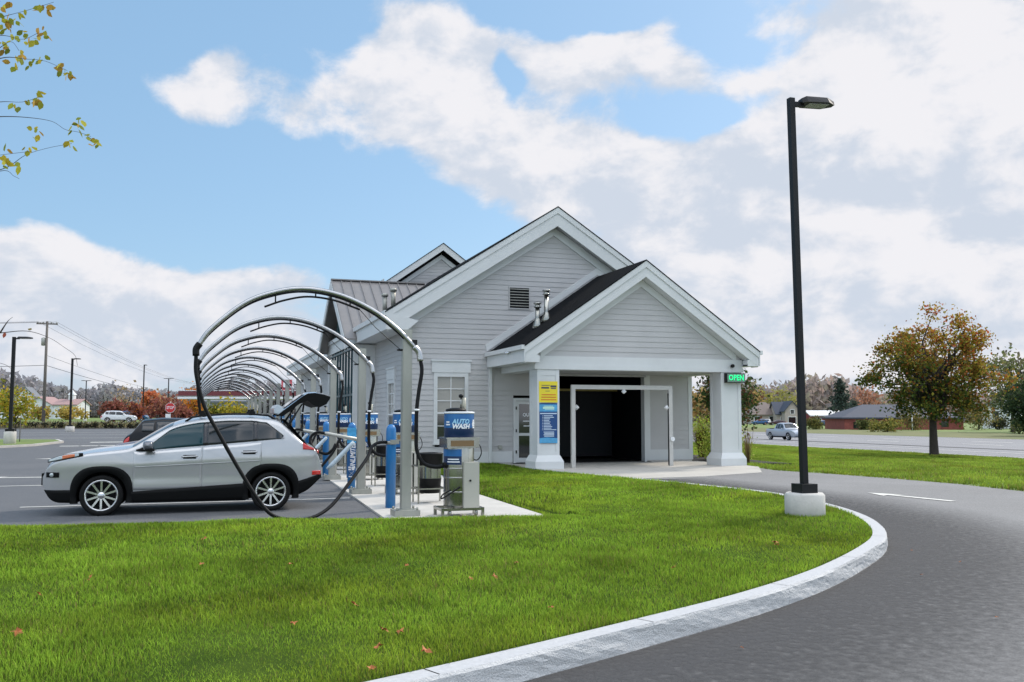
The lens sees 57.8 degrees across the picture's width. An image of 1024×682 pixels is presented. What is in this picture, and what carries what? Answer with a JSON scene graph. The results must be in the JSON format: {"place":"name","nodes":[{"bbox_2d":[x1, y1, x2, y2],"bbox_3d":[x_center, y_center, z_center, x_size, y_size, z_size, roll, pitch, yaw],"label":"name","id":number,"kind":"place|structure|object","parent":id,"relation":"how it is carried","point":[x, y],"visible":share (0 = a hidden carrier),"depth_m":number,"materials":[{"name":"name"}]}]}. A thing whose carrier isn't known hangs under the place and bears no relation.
{"place":"outdoors","nodes":[
{"label":"outdoors","id":0,"kind":"place"},
{"bbox_2d":[0,462,872,681],"bbox_3d":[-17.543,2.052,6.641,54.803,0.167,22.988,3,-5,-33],"label":"lawn","id":1,"kind":"structure","parent":0,"point":[239,665],"depth_m":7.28,"materials":[{"name":"plant"}]},
{"bbox_2d":[0,2,101,369],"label":"young tree","id":2,"kind":"object","parent":1,"relation":"on","point":[9,23],"visible":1,"depth_m":8.39,"materials":[{"name":"green plant"}]},
{"bbox_2d":[784,96,833,516],"bbox_3d":[4.422,-0.463,13.815,0.888,6.435,0.570,2,-5,-18],"label":"lamp post","id":3,"kind":"object","parent":1,"relation":"on","point":[804,496],"visible":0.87,"depth_m":13.70,"materials":[{"name":"metal"}]},
{"bbox_2d":[0,416,1023,490],"bbox_3d":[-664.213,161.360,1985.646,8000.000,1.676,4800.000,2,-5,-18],"label":"ground","id":4,"kind":"structure","parent":0,"point":[967,428],"depth_m":165.51,"materials":[{"name":"green plant"}]},
{"bbox_2d":[0,374,33,411],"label":"autumn tree","id":5,"kind":"object","parent":4,"relation":"on","point":[3,381],"visible":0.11,"depth_m":190.56,"materials":[{"name":"green plant"}]},
{"bbox_2d":[14,386,39,417],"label":"white house","id":6,"kind":"structure","parent":4,"relation":"on","point":[32,390],"depth_m":299.89,"materials":[{"name":"white"}]},
{"bbox_2d":[23,406,52,420],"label":"autumn tree","id":7,"kind":"object","parent":4,"relation":"on","point":[47,412],"visible":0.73,"depth_m":168.65,"materials":[{"name":"yellow plant"}]},
{"bbox_2d":[25,396,57,418],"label":"white house","id":8,"kind":"structure","parent":4,"relation":"on","point":[50,401],"depth_m":289.38,"materials":[{"name":"white"}]},
{"bbox_2d":[36,321,57,421],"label":"utility pole","id":9,"kind":"object","parent":4,"relation":"on","point":[44,341],"visible":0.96,"depth_m":128.03,"materials":[{"name":"brown wood"}]},
{"bbox_2d":[0,427,134,428],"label":"shrub bed","id":10,"kind":"object","parent":4,"relation":"on","point":[75,428],"visible":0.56,"depth_m":111.23,"materials":[{"name":"green plant"}]},
{"bbox_2d":[51,391,91,418],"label":"cupola house","id":11,"kind":"structure","parent":4,"relation":"on","point":[58,403],"depth_m":286.56,"materials":[{"name":"white"}]},
{"bbox_2d":[0,419,142,427],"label":"tall grass","id":12,"kind":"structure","parent":4,"relation":"on","point":[133,423],"depth_m":117.93,"materials":[{"name":"green plant"}]},
{"bbox_2d":[52,402,90,419],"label":"autumn tree","id":13,"kind":"object","parent":4,"relation":"on","point":[63,412],"visible":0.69,"depth_m":198.78,"materials":[{"name":"yellow plant"}]},
{"bbox_2d":[65,358,79,431],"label":"lamp post","id":14,"kind":"object","parent":4,"relation":"on","point":[69,428],"visible":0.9,"depth_m":90.73,"materials":[{"name":"metal"}]},
{"bbox_2d":[96,397,126,421],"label":"autumn tree","id":15,"kind":"object","parent":4,"relation":"on","point":[117,405],"visible":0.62,"depth_m":139.08,"materials":[{"name":"plant"}]},
{"bbox_2d":[100,411,136,422],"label":"suv","id":16,"kind":"object","parent":4,"relation":"on","point":[115,415],"visible":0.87,"depth_m":126.76,"materials":[{"name":"white paint"}]},
{"bbox_2d":[111,379,142,406],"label":"autumn tree","id":17,"kind":"object","parent":4,"relation":"on","point":[123,397],"visible":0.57,"depth_m":204.43,"materials":[{"name":"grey plant"}]},
{"bbox_2d":[124,401,146,421],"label":"autumn tree","id":18,"kind":"object","parent":4,"relation":"on","point":[133,408],"visible":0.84,"depth_m":132.14,"materials":[{"name":"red plant"}]},
{"bbox_2d":[0,367,295,417],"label":"woodland","id":19,"kind":"object","parent":4,"relation":"on","point":[94,396],"visible":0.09,"depth_m":382.05,"materials":[{"name":"brown plant"}]},
{"bbox_2d":[138,389,159,413],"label":"autumn tree","id":20,"kind":"object","parent":4,"relation":"on","point":[147,394],"visible":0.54,"depth_m":204.49,"materials":[{"name":"orange plant"}]},
{"bbox_2d":[141,391,186,418],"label":"autumn tree","id":21,"kind":"object","parent":4,"relation":"on","point":[161,411],"visible":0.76,"depth_m":131.80,"materials":[{"name":"red plant"}]},
{"bbox_2d":[175,405,195,417],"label":"autumn tree","id":22,"kind":"object","parent":4,"relation":"on","point":[188,412],"visible":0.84,"depth_m":135.22,"materials":[{"name":"red plant"}]},
{"bbox_2d":[0,429,380,525],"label":"parking lot","id":23,"kind":"structure","parent":4,"relation":"on","point":[19,500],"depth_m":16.83,"materials":[{"name":"grey asphalt"}]},
{"bbox_2d":[0,439,63,447],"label":"traffic island","id":24,"kind":"structure","parent":23,"relation":"on","point":[28,445],"depth_m":48.15,"materials":[{"name":"concrete"}]},
{"bbox_2d":[3,336,32,443],"bbox_3d":[-26.146,2.741,49.133,1.269,5.965,0.596,0,-5,1],"label":"lamp post","id":25,"kind":"object","parent":24,"relation":"on","point":[10,433],"visible":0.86,"depth_m":49.04,"materials":[{"name":"metal"}]},
{"bbox_2d":[0,384,45,430],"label":"young tree","id":26,"kind":"object","parent":24,"relation":"on","point":[17,411],"visible":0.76,"depth_m":52.65,"materials":[{"name":"green plant"}]},
{"bbox_2d":[0,439,58,444],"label":"island lawn","id":27,"kind":"structure","parent":24,"relation":"on","point":[28,441],"depth_m":52.87,"materials":[{"name":"green plant"}]},
{"bbox_2d":[123,418,185,442],"bbox_3d":[-10.889,3.358,31.414,4.214,1.526,1.945,2,-5,-18],"label":"parked car","id":28,"kind":"object","parent":23,"relation":"on","point":[145,428],"visible":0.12,"depth_m":30.37,"materials":[{"name":"black paint"}]},
{"bbox_2d":[165,401,174,417],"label":"stop sign","id":29,"kind":"object","parent":23,"relation":"on","point":[170,407],"visible":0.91,"depth_m":71.75,"materials":[{"name":"red metal"}]},
{"bbox_2d":[34,498,334,506],"bbox_3d":[-5.837,2.957,17.009,5.700,0.001,0.110,2,-5,-18],"label":"parking line","id":30,"kind":"object","parent":23,"relation":"on","point":[183,502],"visible":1,"depth_m":16.97,"materials":[{"name":"paint"}]},
{"bbox_2d":[41,392,329,515],"bbox_3d":[-5.543,1.877,16.038,4.550,2.015,2.218,1,-5,-18],"label":"suv","id":31,"kind":"object","parent":23,"relation":"on","point":[190,460],"visible":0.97,"depth_m":15.27,"materials":[{"name":"silver metal"}]},
{"bbox_2d":[320,460,542,517],"bbox_3d":[-9.287,4.977,41.597,3.540,0.140,58.700,2,-5,-18],"label":"vacuum pad","id":32,"kind":"object","parent":23,"relation":"on","point":[374,501],"visible":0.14,"depth_m":16.55,"materials":[{"name":"concrete"}]},
{"bbox_2d":[204,387,250,411],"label":"vacuum arch","id":33,"kind":"structure","parent":32,"relation":"on","point":[248,397],"depth_m":63.88,"materials":[{"name":"metal"}]},
{"bbox_2d":[203,385,253,408],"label":"vacuum arch","id":34,"kind":"structure","parent":32,"relation":"on","point":[240,389],"depth_m":59.72,"materials":[{"name":"metal"}]},
{"bbox_2d":[203,382,258,413],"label":"vacuum arch","id":35,"kind":"structure","parent":32,"relation":"on","point":[255,401],"depth_m":55.67,"materials":[{"name":"metal"}]},
{"bbox_2d":[203,380,263,413],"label":"vacuum arch","id":36,"kind":"structure","parent":32,"relation":"on","point":[260,398],"depth_m":51.55,"materials":[{"name":"metal"}]},
{"bbox_2d":[200,376,268,413],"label":"vacuum arch","id":37,"kind":"structure","parent":32,"relation":"on","point":[266,394],"depth_m":47.46,"materials":[{"name":"metal"}]},
{"bbox_2d":[202,373,275,416],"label":"vacuum arch","id":38,"kind":"structure","parent":32,"relation":"on","point":[271,392],"depth_m":43.32,"materials":[{"name":"metal"}]},
{"bbox_2d":[201,368,284,418],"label":"vacuum arch","id":39,"kind":"structure","parent":32,"relation":"on","point":[279,388],"depth_m":39.18,"materials":[{"name":"metal"}]},
{"bbox_2d":[201,363,293,425],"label":"vacuum arch","id":40,"kind":"structure","parent":32,"relation":"on","point":[288,385],"depth_m":35.06,"materials":[{"name":"metal"}]},
{"bbox_2d":[200,356,305,435],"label":"vacuum arch","id":41,"kind":"structure","parent":32,"relation":"on","point":[299,382],"depth_m":30.96,"materials":[{"name":"metal"}]},
{"bbox_2d":[199,346,321,446],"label":"vacuum arch","id":42,"kind":"structure","parent":32,"relation":"on","point":[314,377],"depth_m":26.84,"materials":[{"name":"metal"}]},
{"bbox_2d":[199,333,356,479],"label":"vacuum arch","id":43,"kind":"structure","parent":32,"relation":"on","point":[333,373],"depth_m":22.76,"materials":[{"name":"metal"}]},
{"bbox_2d":[196,315,385,493],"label":"vacuum arch","id":44,"kind":"structure","parent":32,"relation":"on","point":[363,361],"depth_m":18.65,"materials":[{"name":"metal"}]},
{"bbox_2d":[302,412,315,440],"bbox_3d":[-7.669,3.437,35.166,0.744,1.900,0.584,2,-5,-18],"label":"vacuum unit","id":45,"kind":"object","parent":32,"relation":"on","point":[306,416],"visible":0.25,"depth_m":35.02,"materials":[{"name":"metal"}]},
{"bbox_2d":[295,428,336,474],"bbox_3d":[-4.962,2.802,23.172,1.141,1.246,0.387,2,-5,-18],"label":"vacuum wand","id":46,"kind":"object","parent":32,"relation":"on","point":[321,442],"visible":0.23,"depth_m":23.23,"materials":[{"name":"grey plastic"}]},
{"bbox_2d":[192,286,442,518],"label":"vacuum arch","id":47,"kind":"structure","parent":32,"relation":"on","point":[408,346],"depth_m":14.51,"materials":[{"name":"metal"}]},
{"bbox_2d":[315,405,328,459],"bbox_3d":[-6.293,3.107,31.052,0.744,1.900,0.584,2,-5,-18],"label":"vacuum unit","id":48,"kind":"object","parent":32,"relation":"on","point":[323,417],"visible":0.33,"depth_m":30.89,"materials":[{"name":"metal"}]},
{"bbox_2d":[322,421,328,475],"bbox_3d":[-4.799,2.788,24.033,0.211,1.412,0.211,2,-5,-18],"label":"bollard","id":49,"kind":"object","parent":32,"relation":"on","point":[326,442],"visible":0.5,"depth_m":23.97,"materials":[{"name":"blue metal"}]},
{"bbox_2d":[309,431,365,487],"bbox_3d":[-3.586,2.471,19.058,1.141,1.246,0.387,2,-5,-18],"label":"vacuum wand","id":50,"kind":"object","parent":32,"relation":"on","point":[346,449],"visible":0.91,"depth_m":19.00,"materials":[{"name":"grey metal"}]},
{"bbox_2d":[336,404,350,466],"bbox_3d":[-4.917,2.776,26.939,0.744,1.900,0.584,2,-5,-18],"label":"vacuum unit","id":51,"kind":"object","parent":32,"relation":"on","point":[345,419],"visible":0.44,"depth_m":26.76,"materials":[{"name":"metal"}]},
{"bbox_2d":[343,440,356,473],"bbox_3d":[-4.242,3.123,24.979,0.528,0.895,0.500,2,-5,-18],"label":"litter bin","id":52,"kind":"object","parent":32,"relation":"on","point":[346,457],"visible":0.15,"depth_m":24.79,"materials":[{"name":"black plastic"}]},
{"bbox_2d":[346,423,356,488],"bbox_3d":[-3.435,2.456,19.907,0.240,1.412,0.228,2,-5,-18],"label":"bollard","id":53,"kind":"object","parent":32,"relation":"on","point":[351,456],"visible":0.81,"depth_m":19.81,"materials":[{"name":"blue metal"}]},
{"bbox_2d":[355,402,382,479],"bbox_3d":[-3.541,2.446,22.826,0.744,1.900,0.584,2,-5,-18],"label":"vacuum unit","id":54,"kind":"object","parent":32,"relation":"on","point":[375,432],"visible":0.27,"depth_m":22.66,"materials":[{"name":"metal"}]},
{"bbox_2d":[371,445,385,485],"bbox_3d":[-2.866,2.793,20.866,0.528,0.895,0.500,2,-5,-18],"label":"litter bin","id":55,"kind":"object","parent":32,"relation":"on","point":[379,467],"visible":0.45,"depth_m":20.67,"materials":[{"name":"black plastic"}]},
{"bbox_2d":[385,424,398,507],"bbox_3d":[-2.048,2.127,15.806,0.211,1.412,0.211,2,-5,-18],"label":"bollard","id":56,"kind":"object","parent":32,"relation":"on","point":[390,489],"visible":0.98,"depth_m":15.75,"materials":[{"name":"blue paint"}]},
{"bbox_2d":[385,409,423,493],"bbox_3d":[-2.165,2.115,18.712,0.744,1.900,0.584,2,-5,-18],"label":"vacuum unit","id":57,"kind":"object","parent":32,"relation":"on","point":[396,418],"visible":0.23,"depth_m":18.51,"materials":[{"name":"metal"}]},
{"bbox_2d":[412,452,442,503],"bbox_3d":[-1.491,2.462,16.753,0.528,0.895,0.500,2,-5,-18],"label":"litter bin","id":58,"kind":"object","parent":32,"relation":"on","point":[429,480],"visible":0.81,"depth_m":16.57,"materials":[{"name":"metal"}]},
{"bbox_2d":[433,394,483,516],"bbox_3d":[-0.827,1.784,14.586,0.744,1.900,0.584,2,-5,-18],"label":"vacuum unit","id":59,"kind":"object","parent":32,"relation":"on","point":[458,442],"visible":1,"depth_m":14.38,"materials":[{"name":"metal"}]},
{"bbox_2d":[180,381,203,415],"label":"autumn tree","id":60,"kind":"object","parent":4,"relation":"on","point":[193,404],"visible":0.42,"depth_m":189.01,"materials":[{"name":"orange plant"}]},
{"bbox_2d":[207,403,226,413],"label":"autumn tree","id":61,"kind":"object","parent":4,"relation":"on","point":[211,410],"visible":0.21,"depth_m":116.89,"materials":[{"name":"yellow plant"}]},
{"bbox_2d":[204,400,262,410],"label":"fuel shop","id":62,"kind":"structure","parent":4,"relation":"on","point":[244,402],"depth_m":149.66,"materials":[{"name":"grey"}]},
{"bbox_2d":[177,390,295,407],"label":"fuel canopy","id":63,"kind":"object","parent":4,"relation":"on","point":[192,394],"visible":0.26,"depth_m":117.84,"materials":[{"name":"red"}]},
{"bbox_2d":[215,392,257,412],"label":"autumn tree","id":64,"kind":"object","parent":4,"relation":"on","point":[234,409],"visible":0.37,"depth_m":110.80,"materials":[{"name":"yellow plant"}]},
{"bbox_2d":[286,206,762,468],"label":"car wash building","id":65,"kind":"structure","parent":4,"relation":"on","point":[501,328],"depth_m":30.66,"materials":[{"name":"grey"}]},
{"bbox_2d":[539,403,557,442],"bbox_3d":[1.084,2.444,27.609,0.570,1.190,0.015,2,-5,-18],"label":"pillar poster","id":66,"kind":"object","parent":65,"relation":"attached to","point":[547,422],"visible":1,"depth_m":27.60,"materials":[{"name":"blue paper"}]},
{"bbox_2d":[539,381,557,401],"bbox_3d":[1.084,1.517,27.684,0.590,0.630,0.014,2,-5,-18],"label":"pillar poster","id":67,"kind":"object","parent":65,"relation":"attached to","point":[548,391],"visible":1,"depth_m":27.68,"materials":[{"name":"yellow paper"}]},
{"bbox_2d":[724,373,745,382],"bbox_3d":[7.121,1.183,29.641,0.680,0.300,0.183,2,-5,-18],"label":"open sign","id":68,"kind":"object","parent":65,"relation":"attached to","point":[734,377],"visible":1,"depth_m":29.55,"materials":[{"name":"green"}]},
{"bbox_2d":[692,386,709,425],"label":"autumn tree","id":69,"kind":"object","parent":4,"relation":"on","point":[698,410],"visible":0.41,"depth_m":238.11,"materials":[{"name":"brown plant"}]},
{"bbox_2d":[435,445,1023,681],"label":"drive","id":70,"kind":"structure","parent":4,"relation":"on","point":[999,514],"depth_m":8.58,"materials":[{"name":"asphalt"}]},
{"bbox_2d":[366,470,887,681],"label":"granite kerb","id":71,"kind":"structure","parent":70,"relation":"on","point":[532,661],"depth_m":6.46,"materials":[{"name":"grey stone"}]},
{"bbox_2d":[505,461,761,478],"bbox_3d":[4.220,3.875,27.750,7.300,0.120,7.600,2,-5,-18],"label":"wash apron","id":72,"kind":"object","parent":70,"relation":"on","point":[659,469],"visible":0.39,"depth_m":27.27,"materials":[{"name":"concrete"}]},
{"bbox_2d":[570,385,674,467],"bbox_3d":[3.458,2.640,28.858,3.490,2.520,0.190,2,-5,-18],"label":"dryer gantry","id":73,"kind":"object","parent":72,"relation":"on","point":[624,388],"visible":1,"depth_m":28.91,"materials":[{"name":"white metal"}]},
{"bbox_2d":[524,479,1023,681],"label":"asphalt edge","id":74,"kind":"object","parent":70,"relation":"on","point":[652,662],"visible":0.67,"depth_m":7.15,"materials":[{"name":"grey asphalt"}]},
{"bbox_2d":[873,493,952,500],"bbox_3d":[7.744,3.053,18.203,0.547,0.001,2.097,2,-5,-18],"label":"arrow marking","id":75,"kind":"object","parent":70,"relation":"on","point":[883,494],"visible":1,"depth_m":18.23,"materials":[{"name":"paint"}]},
{"bbox_2d":[692,368,789,433],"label":"dark tree","id":76,"kind":"object","parent":4,"relation":"on","point":[747,401],"visible":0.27,"depth_m":69.39,"materials":[{"name":"green plant"}]},
{"bbox_2d":[692,455,791,464],"bbox_3d":[7.289,4.393,34.173,2.103,0.115,7.406,1,-5,-16],"label":"mulch bed","id":77,"kind":"object","parent":4,"relation":"on","point":[695,458],"visible":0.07,"depth_m":32.84,"materials":[{"name":"brown soil"}]},
{"bbox_2d":[693,414,757,458],"bbox_3d":[7.485,3.535,33.425,2.295,2.031,2.656,2,-5,-18],"label":"leafy shrub","id":78,"kind":"object","parent":77,"relation":"on","point":[708,438],"visible":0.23,"depth_m":33.45,"materials":[{"name":"green plant"}]},
{"bbox_2d":[742,428,755,463],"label":"ornamental grass","id":79,"kind":"object","parent":4,"relation":"on","point":[748,450],"depth_m":30.70,"materials":[{"name":"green plant"}]},
{"bbox_2d":[742,402,772,423],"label":"tan house","id":80,"kind":"structure","parent":4,"relation":"on","point":[765,412],"depth_m":289.51,"materials":[{"name":"beige paint"}]},
{"bbox_2d":[748,386,779,403],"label":"autumn tree","id":81,"kind":"object","parent":4,"relation":"on","point":[768,398],"visible":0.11,"depth_m":328.73,"materials":[{"name":"yellow plant"}]},
{"bbox_2d":[769,402,782,420],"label":"slate house","id":82,"kind":"structure","parent":4,"relation":"on","point":[775,407],"depth_m":287.25,"materials":[{"name":"beige"}]},
{"bbox_2d":[766,382,796,404],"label":"autumn tree","id":83,"kind":"object","parent":4,"relation":"on","point":[792,398],"visible":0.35,"depth_m":333.81,"materials":[{"name":"yellow plant"}]},
{"bbox_2d":[779,401,797,423],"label":"gabled house","id":84,"kind":"structure","parent":4,"relation":"on","point":[788,410],"depth_m":281.18,"materials":[{"name":"beige"}]},
{"bbox_2d":[806,415,825,428],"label":"bush","id":85,"kind":"object","parent":4,"relation":"on","point":[814,423],"visible":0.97,"depth_m":176.95,"materials":[{"name":"green plant"}]},
{"bbox_2d":[806,410,838,420],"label":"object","id":86,"kind":"structure","parent":4,"relation":"on","point":[813,413],"depth_m":263.55,"materials":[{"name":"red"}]},
{"bbox_2d":[825,378,853,414],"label":"spruce tree","id":87,"kind":"object","parent":4,"relation":"on","point":[840,398],"visible":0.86,"depth_m":253.78,"materials":[{"name":"green plant"}]},
{"bbox_2d":[692,372,1022,422],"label":"woodland","id":88,"kind":"object","parent":4,"relation":"on","point":[818,394],"visible":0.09,"depth_m":362.31,"materials":[{"name":"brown plant"}]},
{"bbox_2d":[693,431,1023,458],"bbox_3d":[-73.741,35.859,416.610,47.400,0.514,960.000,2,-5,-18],"label":"highway","id":89,"kind":"structure","parent":4,"relation":"on","point":[947,444],"depth_m":84.80,"materials":[{"name":"grey asphalt"}]},
{"bbox_2d":[766,423,797,439],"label":"pickup truck","id":90,"kind":"object","parent":89,"relation":"on","point":[787,431],"visible":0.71,"depth_m":98.75,"materials":[{"name":"silver metal"}]},
{"bbox_2d":[743,438,1013,449],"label":"median strip","id":91,"kind":"object","parent":89,"relation":"on","point":[891,444],"visible":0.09,"depth_m":82.81,"materials":[{"name":"paint"}]},
{"bbox_2d":[693,426,1023,438],"bbox_3d":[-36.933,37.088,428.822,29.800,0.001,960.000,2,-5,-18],"label":"verge","id":92,"kind":"structure","parent":4,"relation":"on","point":[946,434],"depth_m":136.28,"materials":[{"name":"green plant"}]},
{"bbox_2d":[854,419,869,429],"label":"bush","id":93,"kind":"object","parent":4,"relation":"on","point":[863,423],"visible":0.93,"depth_m":171.20,"materials":[{"name":"green plant"}]},
{"bbox_2d":[850,385,884,404],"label":"autumn tree","id":94,"kind":"object","parent":4,"relation":"on","point":[868,399],"visible":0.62,"depth_m":318.80,"materials":[{"name":"orange plant"}]},
{"bbox_2d":[866,414,908,431],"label":"bush","id":95,"kind":"object","parent":4,"relation":"on","point":[890,424],"visible":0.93,"depth_m":149.38,"materials":[{"name":"green plant"}]},
{"bbox_2d":[821,405,965,429],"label":"brick building","id":96,"kind":"structure","parent":4,"relation":"on","point":[845,419],"depth_m":175.98,"materials":[{"name":"brick"}]},
{"bbox_2d":[890,407,928,429],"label":"bush","id":97,"kind":"object","parent":4,"relation":"on","point":[917,420],"visible":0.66,"depth_m":168.53,"materials":[{"name":"green plant"}]},
{"bbox_2d":[853,301,1022,454],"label":"maple tree","id":98,"kind":"object","parent":4,"relation":"on","point":[930,386],"visible":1,"depth_m":46.73,"materials":[{"name":"green plant"}]},
{"bbox_2d":[960,403,1002,429],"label":"bush","id":99,"kind":"object","parent":4,"relation":"on","point":[984,421],"visible":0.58,"depth_m":170.94,"materials":[{"name":"green plant"}]},
{"bbox_2d":[985,416,1008,429],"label":"bush","id":100,"kind":"object","parent":4,"relation":"on","point":[1002,424],"visible":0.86,"depth_m":174.42,"materials":[{"name":"green plant"}]},
{"bbox_2d":[977,342,1023,431],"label":"tall tree","id":101,"kind":"object","parent":4,"relation":"on","point":[1006,364],"visible":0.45,"depth_m":149.04,"materials":[{"name":"green plant"}]},
{"bbox_2d":[982,401,1021,428],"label":"white gabled house","id":102,"kind":"structure","parent":4,"relation":"on","point":[995,416],"depth_m":189.54,"materials":[{"name":"white"}]},
{"bbox_2d":[991,373,1023,433],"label":"dark tree","id":103,"kind":"object","parent":4,"relation":"on","point":[1016,406],"visible":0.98,"depth_m":119.54,"materials":[{"name":"green plant"}]},
{"bbox_2d":[1006,419,1023,433],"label":"bush","id":104,"kind":"object","parent":4,"relation":"on","point":[1017,428],"visible":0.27,"depth_m":133.26,"materials":[{"name":"green plant"}]},
{"bbox_2d":[0,0,1023,394],"label":"sky","id":105,"kind":"structure","parent":0,"point":[249,148],"materials":[{"name":"blue"}]},
{"bbox_2d":[693,416,709,456],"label":"ornamental grass","id":106,"kind":"object","parent":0,"point":[696,437],"depth_m":35.38,"materials":[{"name":"green plant"}]},
{"bbox_2d":[693,443,1023,490],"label":"grass","id":107,"kind":"structure","parent":0,"point":[963,469],"depth_m":32.23,"materials":[{"name":"green plant"}]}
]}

